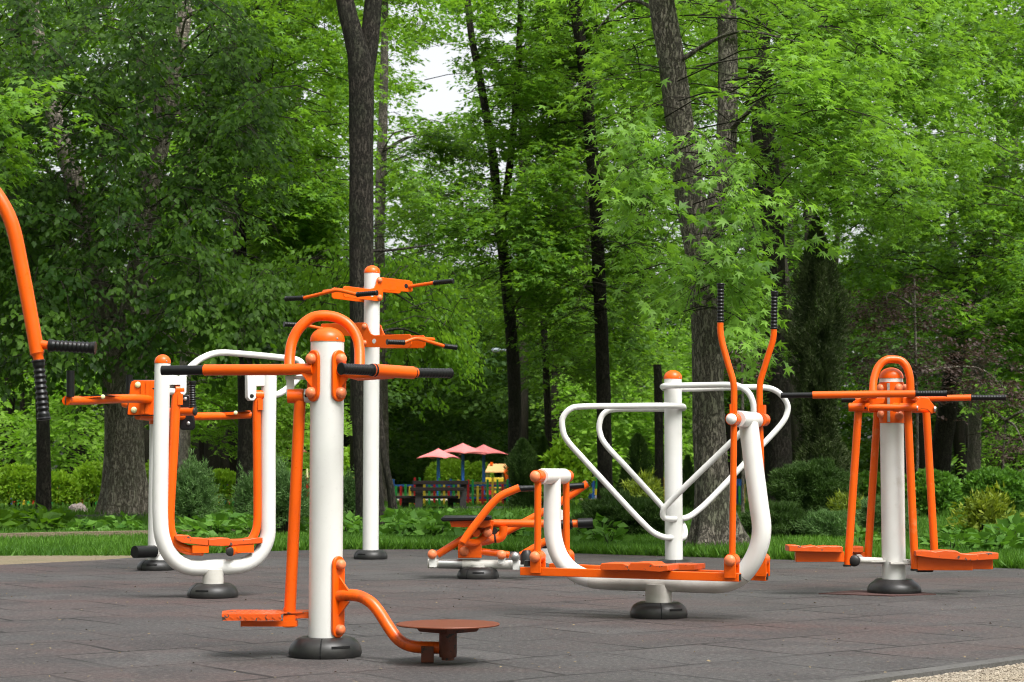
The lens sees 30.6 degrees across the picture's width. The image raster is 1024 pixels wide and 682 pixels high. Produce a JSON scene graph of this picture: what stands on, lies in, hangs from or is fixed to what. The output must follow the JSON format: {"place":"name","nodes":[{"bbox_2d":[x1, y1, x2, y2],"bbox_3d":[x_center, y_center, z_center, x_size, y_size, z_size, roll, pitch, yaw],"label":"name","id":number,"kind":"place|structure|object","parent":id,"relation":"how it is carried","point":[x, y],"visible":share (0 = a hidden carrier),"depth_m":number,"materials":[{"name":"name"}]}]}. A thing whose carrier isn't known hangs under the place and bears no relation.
{"place":"outdoors","nodes":[
{"label":"outdoors","id":0,"kind":"place"},
{"bbox_2d":[0,483,748,501],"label":"lawn","id":1,"kind":"structure","parent":0,"point":[470,493],"depth_m":70.84,"materials":[{"name":"plant"}]},
{"bbox_2d":[0,507,28,530],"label":"leafy plant","id":2,"kind":"object","parent":1,"relation":"on","point":[6,513],"visible":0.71,"depth_m":23.18,"materials":[{"name":"green plant"}]},
{"bbox_2d":[0,463,35,507],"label":"hedge bush","id":3,"kind":"object","parent":1,"relation":"on","point":[13,477],"visible":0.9,"depth_m":36.58,"materials":[{"name":"green plant"}]},
{"bbox_2d":[8,503,75,531],"bbox_3d":[-6.128,2.353,24.392,0.989,0.482,2.968,1,-4,-11],"label":"leafy plant","id":4,"kind":"object","parent":1,"relation":"on","point":[42,517],"visible":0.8,"depth_m":23.50,"materials":[{"name":"green plant"}]},
{"bbox_2d":[0,0,130,510],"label":"leaning tree","id":5,"kind":"object","parent":1,"relation":"on","point":[43,476],"visible":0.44,"depth_m":23.85,"materials":[{"name":"green plant"}]},
{"bbox_2d":[0,555,132,564],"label":"sand strip","id":6,"kind":"object","parent":1,"relation":"on","point":[4,560],"visible":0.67,"depth_m":16.59,"materials":[{"name":"beige sand"}]},
{"bbox_2d":[51,469,82,506],"bbox_3d":[-9.086,2.987,37.486,1.005,0.863,0.925,0,-4,0],"label":"hedge bush","id":7,"kind":"object","parent":1,"relation":"on","point":[65,488],"visible":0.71,"depth_m":37.29,"materials":[{"name":"green plant"}]},
{"bbox_2d":[69,503,87,511],"bbox_3d":[-8.061,3.131,34.865,0.405,0.243,0.270,0,-4,0],"label":"rock","id":8,"kind":"object","parent":1,"relation":"on","point":[78,506],"visible":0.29,"depth_m":34.80,"materials":[{"name":"white stone"}]},
{"bbox_2d":[72,459,102,507],"bbox_3d":[-8.491,2.928,38.096,1.077,1.066,0.990,0,-4,0],"label":"hedge bush","id":9,"kind":"object","parent":1,"relation":"on","point":[89,477],"visible":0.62,"depth_m":37.81,"materials":[{"name":"green plant"}]},
{"bbox_2d":[66,516,110,530],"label":"leafy plant","id":10,"kind":"object","parent":1,"relation":"on","point":[85,523],"visible":0.63,"depth_m":23.04,"materials":[{"name":"green plant"}]},
{"bbox_2d":[76,514,143,517],"bbox_3d":[-6.996,2.788,29.305,2.677,0.120,0.284,3,-5,-40],"label":"path edging","id":11,"kind":"object","parent":1,"relation":"on","point":[107,515],"visible":0.2,"depth_m":29.84,"materials":[{"name":"stone"}]},
{"bbox_2d":[0,529,243,537],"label":"path edging","id":12,"kind":"object","parent":1,"relation":"on","point":[65,533],"visible":0.12,"depth_m":21.21,"materials":[{"name":"beige concrete"}]},
{"bbox_2d":[102,510,143,529],"bbox_3d":[-4.942,2.331,23.960,0.554,0.315,1.575,1,-4,-17],"label":"leafy plant","id":13,"kind":"object","parent":1,"relation":"on","point":[113,521],"visible":0.77,"depth_m":23.66,"materials":[{"name":"green plant"}]},
{"bbox_2d":[145,460,148,483],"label":"hedge bush","id":14,"kind":"object","parent":1,"relation":"on","point":[147,468],"visible":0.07,"depth_m":38.08,"materials":[{"name":"green plant"}]},
{"bbox_2d":[0,0,324,516],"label":"linden tree","id":15,"kind":"object","parent":1,"relation":"on","point":[226,316],"visible":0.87,"depth_m":27.02,"materials":[{"name":"green plant"}]},
{"bbox_2d":[175,448,231,522],"bbox_3d":[-3.905,1.837,22.920,0.950,1.121,0.782,0,-4,0],"label":"tamarisk","id":16,"kind":"object","parent":1,"relation":"on","point":[196,491],"visible":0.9,"depth_m":22.80,"materials":[{"name":"green plant"}]},
{"bbox_2d":[210,468,235,506],"bbox_3d":[-6.073,3.096,39.269,1.060,0.895,0.982,0,-4,0],"label":"round shrub","id":17,"kind":"object","parent":1,"relation":"on","point":[224,478],"visible":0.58,"depth_m":39.04,"materials":[{"name":"green plant"}]},
{"bbox_2d":[175,506,277,536],"bbox_3d":[-3.539,2.237,22.991,1.334,0.414,4.910,1,-4,-11],"label":"bergenia bed","id":18,"kind":"object","parent":1,"relation":"on","point":[228,520],"visible":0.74,"depth_m":21.47,"materials":[{"name":"green plant"}]},
{"bbox_2d":[231,460,252,518],"bbox_3d":[-3.278,1.948,23.304,0.475,0.950,0.458,0,-4,0],"label":"tamarisk","id":19,"kind":"object","parent":1,"relation":"on","point":[244,491],"visible":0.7,"depth_m":23.26,"materials":[{"name":"green plant"}]},
{"bbox_2d":[247,454,309,532],"bbox_3d":[-2.644,1.784,21.723,0.954,1.062,0.858,0,-4,0],"label":"tamarisk","id":20,"kind":"object","parent":1,"relation":"on","point":[282,488],"visible":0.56,"depth_m":21.61,"materials":[{"name":"green plant"}]},
{"bbox_2d":[167,0,395,508],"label":"shaded maple","id":21,"kind":"object","parent":1,"relation":"on","point":[315,217],"visible":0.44,"depth_m":34.34,"materials":[{"name":"green plant"}]},
{"bbox_2d":[276,516,308,533],"bbox_3d":[-2.865,2.296,23.693,1.170,0.390,4.192,0,-4,-6],"label":"bergenia bed","id":22,"kind":"object","parent":1,"relation":"on","point":[302,528],"visible":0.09,"depth_m":21.99,"materials":[{"name":"green plant"}]},
{"bbox_2d":[123,0,488,503],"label":"grey tree","id":23,"kind":"object","parent":1,"relation":"on","point":[383,148],"depth_m":45.15,"materials":[{"name":"plant"}]},
{"bbox_2d":[343,444,349,471],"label":"variegated shrub","id":24,"kind":"object","parent":1,"relation":"on","point":[347,460],"visible":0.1,"depth_m":61.67,"materials":[{"name":"green plant"}]},
{"bbox_2d":[343,465,354,513],"bbox_3d":[-2.387,2.237,27.430,0.658,0.954,0.608,2,-5,-28],"label":"tamarisk","id":25,"kind":"object","parent":1,"relation":"on","point":[348,493],"visible":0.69,"depth_m":27.30,"materials":[{"name":"green plant"}]},
{"bbox_2d":[343,511,379,534],"bbox_3d":[-1.979,2.271,23.301,0.645,0.329,3.135,0,-4,-6],"label":"bergenia bed","id":26,"kind":"object","parent":1,"relation":"on","point":[352,524],"visible":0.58,"depth_m":22.28,"materials":[{"name":"green plant"}]},
{"bbox_2d":[243,0,497,525],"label":"forked tree","id":27,"kind":"object","parent":1,"relation":"on","point":[361,44],"visible":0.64,"depth_m":26.40,"materials":[{"name":"green plant"}]},
{"bbox_2d":[375,261,397,508],"bbox_3d":[-2.131,0.803,30.706,0.258,4.327,0.782,4,-5,-43],"label":"crooked tree","id":28,"kind":"object","parent":1,"relation":"on","point":[391,497],"visible":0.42,"depth_m":30.40,"materials":[{"name":"brown plant"}]},
{"bbox_2d":[396,481,467,511],"bbox_3d":[-1.549,3.009,36.151,1.424,0.625,0.691,0,-4,0],"label":"park bench","id":29,"kind":"object","parent":1,"relation":"on","point":[419,489],"visible":0.85,"depth_m":35.88,"materials":[{"name":"wood"}]},
{"bbox_2d":[416,448,459,495],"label":"parasol","id":30,"kind":"object","parent":1,"relation":"on","point":[438,453],"visible":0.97,"depth_m":57.72,"materials":[{"name":"pink fabric"}]},
{"bbox_2d":[379,504,502,537],"bbox_3d":[-0.871,2.237,23.079,1.684,0.428,4.395,0,-4,0],"label":"bergenia bed","id":31,"kind":"object","parent":1,"relation":"on","point":[399,522],"visible":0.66,"depth_m":21.38,"materials":[{"name":"green plant"}]},
{"bbox_2d":[343,506,542,509],"bbox_3d":[-1.837,3.289,36.458,5.729,0.120,0.123,1,-4,-11],"label":"path edging","id":32,"kind":"object","parent":1,"relation":"on","point":[453,507],"depth_m":36.50,"materials":[{"name":"stone"}]},
{"bbox_2d":[392,478,509,505],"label":"picket fence","id":33,"kind":"object","parent":1,"relation":"on","point":[487,485],"visible":0.52,"depth_m":40.63,"materials":[{"name":"multicoloured wood"}]},
{"bbox_2d":[423,457,479,487],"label":"round shrub","id":34,"kind":"object","parent":1,"relation":"on","point":[450,468],"visible":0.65,"depth_m":69.28,"materials":[{"name":"green plant"}]},
{"bbox_2d":[444,443,488,480],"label":"parasol","id":35,"kind":"object","parent":1,"relation":"on","point":[462,449],"visible":0.89,"depth_m":60.72,"materials":[{"name":"pink fabric"}]},
{"bbox_2d":[468,460,494,492],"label":"round shrub","id":36,"kind":"object","parent":1,"relation":"on","point":[476,467],"visible":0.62,"depth_m":69.59,"materials":[{"name":"green plant"}]},
{"bbox_2d":[459,445,507,494],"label":"parasol","id":37,"kind":"object","parent":1,"relation":"on","point":[486,449],"visible":0.71,"depth_m":62.77,"materials":[{"name":"pink fabric"}]},
{"bbox_2d":[491,348,505,352],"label":"street lamp","id":38,"kind":"object","parent":1,"relation":"on","point":[495,349],"visible":0.15,"depth_m":60.07,"materials":[{"name":"grey metal"}]},
{"bbox_2d":[376,0,627,497],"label":"slender maple","id":39,"kind":"object","parent":1,"relation":"on","point":[503,204],"visible":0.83,"depth_m":38.52,"materials":[{"name":"green plant"}]},
{"bbox_2d":[469,508,543,536],"bbox_3d":[-0.039,2.251,22.928,1.032,0.361,4.505,0,-4,-2],"label":"bergenia bed","id":40,"kind":"object","parent":1,"relation":"on","point":[513,515],"visible":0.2,"depth_m":21.66,"materials":[{"name":"green plant"}]},
{"bbox_2d":[0,0,1023,491],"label":"woodland undergrowth","id":41,"kind":"object","parent":1,"relation":"on","point":[412,436],"visible":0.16,"depth_m":76.36,"materials":[{"name":"green plant"}]},
{"bbox_2d":[0,498,1023,568],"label":"grass","id":42,"kind":"structure","parent":1,"relation":"on","point":[644,542],"depth_m":18.71,"materials":[{"name":"green plant"}]},
{"bbox_2d":[503,437,543,509],"bbox_3d":[0.269,2.538,35.435,0.728,1.456,0.830,-4,-5,42],"label":"thuja","id":43,"kind":"object","parent":1,"relation":"on","point":[521,455],"visible":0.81,"depth_m":35.30,"materials":[{"name":"green plant"}]},
{"bbox_2d":[526,435,549,497],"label":"thuja","id":44,"kind":"object","parent":1,"relation":"on","point":[542,447],"visible":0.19,"depth_m":39.87,"materials":[{"name":"green plant"}]},
{"bbox_2d":[537,433,595,506],"bbox_3d":[0.998,2.456,34.905,1.184,1.559,1.029,0,-4,0],"label":"viburnum","id":45,"kind":"object","parent":1,"relation":"on","point":[560,454],"visible":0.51,"depth_m":34.72,"materials":[{"name":"green plant"}]},
{"bbox_2d":[452,177,688,450],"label":"young tree","id":46,"kind":"object","parent":1,"relation":"on","point":[579,356],"visible":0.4,"depth_m":45.11,"materials":[{"name":"green plant"}]},
{"bbox_2d":[468,0,717,499],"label":"dark trunk tree","id":47,"kind":"object","parent":1,"relation":"on","point":[598,285],"visible":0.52,"depth_m":39.19,"materials":[{"name":"green plant"}]},
{"bbox_2d":[573,512,634,543],"bbox_3d":[0.938,1.974,19.610,0.659,0.369,0.927,0,-4,0],"label":"peony","id":48,"kind":"object","parent":1,"relation":"on","point":[617,534],"visible":0.84,"depth_m":19.54,"materials":[{"name":"green plant"}]},
{"bbox_2d":[570,487,664,534],"bbox_3d":[1.331,1.989,21.918,1.393,0.581,1.833,0,-4,0],"label":"spreading juniper","id":49,"kind":"object","parent":1,"relation":"on","point":[613,509],"visible":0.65,"depth_m":21.41,"materials":[{"name":"green plant"}]},
{"bbox_2d":[616,461,632,490],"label":"thuja","id":50,"kind":"object","parent":1,"relation":"on","point":[624,475],"visible":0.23,"depth_m":35.84,"materials":[{"name":"green plant"}]},
{"bbox_2d":[624,432,655,482],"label":"thuja","id":51,"kind":"object","parent":1,"relation":"on","point":[638,444],"visible":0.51,"depth_m":36.87,"materials":[{"name":"green plant"}]},
{"bbox_2d":[622,467,664,501],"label":"golden thuja","id":52,"kind":"object","parent":1,"relation":"on","point":[635,488],"visible":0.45,"depth_m":28.82,"materials":[{"name":"green plant"}]},
{"bbox_2d":[653,364,663,500],"bbox_3d":[2.971,1.975,37.955,0.204,3.001,0.194,0,-4,0],"label":"broken trunk","id":53,"kind":"object","parent":1,"relation":"on","point":[658,430],"visible":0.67,"depth_m":37.90,"materials":[{"name":"black plant"}]},
{"bbox_2d":[682,454,694,509],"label":"thuja","id":54,"kind":"object","parent":1,"relation":"on","point":[688,471],"visible":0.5,"depth_m":35.82,"materials":[{"name":"green plant"}]},
{"bbox_2d":[736,479,741,504],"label":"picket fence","id":55,"kind":"object","parent":1,"relation":"on","point":[738,490],"visible":0.35,"depth_m":40.66,"materials":[{"name":"blue wood"}]},
{"bbox_2d":[531,0,967,547],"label":"maple tree","id":56,"kind":"object","parent":1,"relation":"on","point":[707,263],"visible":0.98,"depth_m":18.08,"materials":[{"name":"green plant"}]},
{"bbox_2d":[723,307,781,516],"bbox_3d":[3.699,0.950,29.979,1.283,3.932,3.823,0,-4,6],"label":"plum tree","id":57,"kind":"object","parent":1,"relation":"on","point":[743,471],"visible":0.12,"depth_m":29.90,"materials":[{"name":"green plant"}]},
{"bbox_2d":[739,498,816,535],"bbox_3d":[3.022,2.026,21.458,0.974,0.481,1.743,0,-4,0],"label":"spreading juniper","id":58,"kind":"object","parent":1,"relation":"on","point":[783,513],"visible":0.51,"depth_m":21.03,"materials":[{"name":"green plant"}]},
{"bbox_2d":[766,456,864,511],"bbox_3d":[4.291,2.150,26.925,1.504,1.058,1.277,0,-4,0],"label":"round juniper","id":59,"kind":"object","parent":1,"relation":"on","point":[815,484],"visible":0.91,"depth_m":26.59,"materials":[{"name":"green plant"}]},
{"bbox_2d":[777,215,858,511],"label":"juniper column","id":60,"kind":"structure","parent":1,"relation":"on","point":[817,436],"depth_m":29.39,"materials":[{"name":"green plant"}]},
{"bbox_2d":[790,507,862,537],"bbox_3d":[3.488,2.036,20.873,0.951,0.396,1.541,-2,-4,24],"label":"spreading juniper","id":61,"kind":"object","parent":1,"relation":"on","point":[825,521],"visible":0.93,"depth_m":20.49,"materials":[{"name":"green plant"}]},
{"bbox_2d":[826,488,865,512],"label":"golden thuja","id":62,"kind":"object","parent":1,"relation":"on","point":[841,505],"visible":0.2,"depth_m":23.91,"materials":[{"name":"green plant"}]},
{"bbox_2d":[678,0,1023,502],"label":"shadowed oak","id":63,"kind":"object","parent":1,"relation":"on","point":[778,450],"visible":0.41,"depth_m":32.62,"materials":[{"name":"green plant"}]},
{"bbox_2d":[828,523,879,543],"bbox_3d":[3.684,2.079,19.883,0.606,0.307,2.639,0,-4,6],"label":"leafy plant","id":64,"kind":"object","parent":1,"relation":"on","point":[860,532],"visible":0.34,"depth_m":19.69,"materials":[{"name":"green plant"}]},
{"bbox_2d":[857,470,880,498],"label":"hedge","id":65,"kind":"object","parent":1,"relation":"on","point":[863,487],"visible":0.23,"depth_m":32.59,"materials":[{"name":"green plant"}]},
{"bbox_2d":[855,494,918,533],"bbox_3d":[4.340,2.036,21.967,0.894,0.543,1.730,0,-4,0],"label":"spreading juniper","id":66,"kind":"object","parent":1,"relation":"on","point":[861,512],"visible":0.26,"depth_m":21.67,"materials":[{"name":"green plant"}]},
{"bbox_2d":[814,152,1023,471],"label":"tilted trunk tree","id":67,"kind":"object","parent":1,"relation":"on","point":[976,256],"visible":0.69,"depth_m":38.54,"materials":[{"name":"green plant"}]},
{"bbox_2d":[839,273,1023,471],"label":"plum tree","id":68,"kind":"object","parent":1,"relation":"on","point":[918,369],"visible":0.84,"depth_m":32.35,"materials":[{"name":"green plant"}]},
{"bbox_2d":[904,468,966,516],"bbox_3d":[6.923,2.521,30.898,1.157,0.876,1.126,0,-4,0],"label":"hedge","id":69,"kind":"object","parent":1,"relation":"on","point":[947,485],"visible":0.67,"depth_m":30.62,"materials":[{"name":"green plant"}]},
{"bbox_2d":[918,521,978,548],"bbox_3d":[4.686,2.078,19.748,0.645,0.276,4.209,-1,-4,16],"label":"leafy plant","id":70,"kind":"object","parent":1,"relation":"on","point":[947,534],"visible":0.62,"depth_m":18.64,"materials":[{"name":"green plant"}]},
{"bbox_2d":[901,0,1023,474],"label":"pale trunk tree","id":71,"kind":"object","parent":1,"relation":"on","point":[1000,49],"visible":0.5,"depth_m":40.19,"materials":[{"name":"green plant"}]},
{"bbox_2d":[943,480,1023,533],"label":"golden thuja","id":72,"kind":"object","parent":1,"relation":"on","point":[985,508],"visible":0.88,"depth_m":20.84,"materials":[{"name":"green plant"}]},
{"bbox_2d":[955,511,1023,551],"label":"leafy plant","id":73,"kind":"object","parent":1,"relation":"on","point":[1011,530],"visible":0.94,"depth_m":17.96,"materials":[{"name":"green plant"}]},
{"bbox_2d":[959,465,1023,511],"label":"hedge","id":74,"kind":"object","parent":1,"relation":"on","point":[982,478],"visible":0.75,"depth_m":31.55,"materials":[{"name":"green plant"}]},
{"bbox_2d":[965,409,1023,470],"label":"plum tree","id":75,"kind":"object","parent":1,"relation":"on","point":[1003,458],"visible":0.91,"depth_m":35.67,"materials":[{"name":"green plant"}]},
{"bbox_2d":[485,462,507,494],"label":"toy house","id":76,"kind":"structure","parent":0,"point":[495,468],"depth_m":57.58,"materials":[{"name":"yellow plastic"}]},
{"bbox_2d":[0,549,1023,681],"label":"rubber pad","id":77,"kind":"object","parent":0,"point":[515,644],"visible":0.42,"depth_m":9.23,"materials":[{"name":"rubber"}]},
{"bbox_2d":[0,188,96,420],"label":"pull down machine","id":78,"kind":"object","parent":77,"relation":"on","point":[37,344],"visible":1,"depth_m":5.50,"materials":[{"name":"metal"}]},
{"bbox_2d":[62,370,251,570],"bbox_3d":[-2.814,1.004,14.450,0.736,1.531,2.355,-1,-4,16],"label":"dip station","id":79,"kind":"object","parent":77,"relation":"on","point":[136,400],"visible":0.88,"depth_m":14.43,"materials":[{"name":"metal"}]},
{"bbox_2d":[152,349,304,598],"bbox_3d":[-1.756,0.804,11.619,1.125,1.535,0.480,4,-5,-43],"label":"sky walker","id":80,"kind":"object","parent":77,"relation":"on","point":[170,543],"visible":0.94,"depth_m":11.35,"materials":[{"name":"metal"}]},
{"bbox_2d":[160,310,499,661],"bbox_3d":[-0.775,0.575,7.667,1.486,1.439,0.565,-1,-4,9],"label":"twister machine","id":81,"kind":"object","parent":77,"relation":"on","point":[326,371],"visible":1,"depth_m":7.74,"materials":[{"name":"metal"}]},
{"bbox_2d":[283,265,457,559],"bbox_3d":[-1.220,0.614,16.424,1.595,2.584,0.886,-2,-5,28],"label":"pull handle post","id":82,"kind":"object","parent":77,"relation":"on","point":[369,294],"visible":0.96,"depth_m":16.42,"materials":[{"name":"metal"}]},
{"bbox_2d":[428,480,592,578],"bbox_3d":[-0.012,1.352,13.469,1.183,0.700,0.558,0,-4,0],"label":"rowing machine","id":83,"kind":"object","parent":77,"relation":"on","point":[483,523],"visible":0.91,"depth_m":13.38,"materials":[{"name":"metal"}]},
{"bbox_2d":[520,283,777,618],"bbox_3d":[0.728,0.589,9.902,1.322,1.723,0.540,-2,-4,25],"label":"cross trainer","id":84,"kind":"object","parent":77,"relation":"on","point":[658,582],"visible":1,"depth_m":9.71,"materials":[{"name":"metal"}]},
{"bbox_2d":[559,370,790,563],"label":"parallel bars","id":85,"kind":"object","parent":77,"relation":"on","point":[673,387],"visible":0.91,"depth_m":14.59,"materials":[{"name":"metal"}]},
{"bbox_2d":[1,0,1023,470],"label":"sky","id":86,"kind":"structure","parent":0,"point":[443,100],"materials":[{"name":"white"}]},
{"bbox_2d":[579,481,594,500],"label":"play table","id":87,"kind":"object","parent":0,"point":[593,489],"visible":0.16,"depth_m":46.82,"materials":[{"name":"blue plastic"}]},
{"bbox_2d":[818,590,935,596],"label":"rubber paving","id":88,"kind":"structure","parent":0,"point":[859,592],"depth_m":11.64,"materials":[{"name":"rubber"}]},
{"bbox_2d":[781,355,1005,593],"bbox_3d":[2.427,0.840,11.812,1.412,1.491,0.762,-1,-4,10],"label":"swing stepper","id":89,"kind":"object","parent":88,"relation":"on","point":[891,401],"visible":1,"depth_m":11.71,"materials":[{"name":"metal"}]},
{"bbox_2d":[892,662,1023,681],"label":"gravel","id":90,"kind":"structure","parent":0,"point":[982,674],"depth_m":7.10,"materials":[{"name":"beige gravel"}]},
{"bbox_2d":[825,655,1023,681],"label":"gravel kerb","id":91,"kind":"structure","parent":90,"relation":"on","point":[933,671],"depth_m":7.11,"materials":[{"name":"concrete"}]},
{"label":"ground","id":92,"kind":"structure","parent":0,"visible":0},
{"bbox_2d":[0,0,1023,494],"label":"distant woods","id":93,"kind":"object","parent":92,"relation":"on","point":[626,426],"visible":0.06,"depth_m":64.23,"materials":[{"name":"green plant"}]},
{"label":"play sand","id":94,"kind":"structure","parent":0,"visible":0},
{"bbox_2d":[456,490,505,503],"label":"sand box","id":95,"kind":"object","parent":94,"relation":"on","point":[484,499],"visible":0.05,"depth_m":42.82,"materials":[{"name":"wood"}]},
{"bbox_2d":[469,482,505,503],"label":"park bench","id":96,"kind":"object","parent":94,"relation":"on","point":[485,488],"visible":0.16,"depth_m":41.86,"materials":[{"name":"wood"}]}
]}

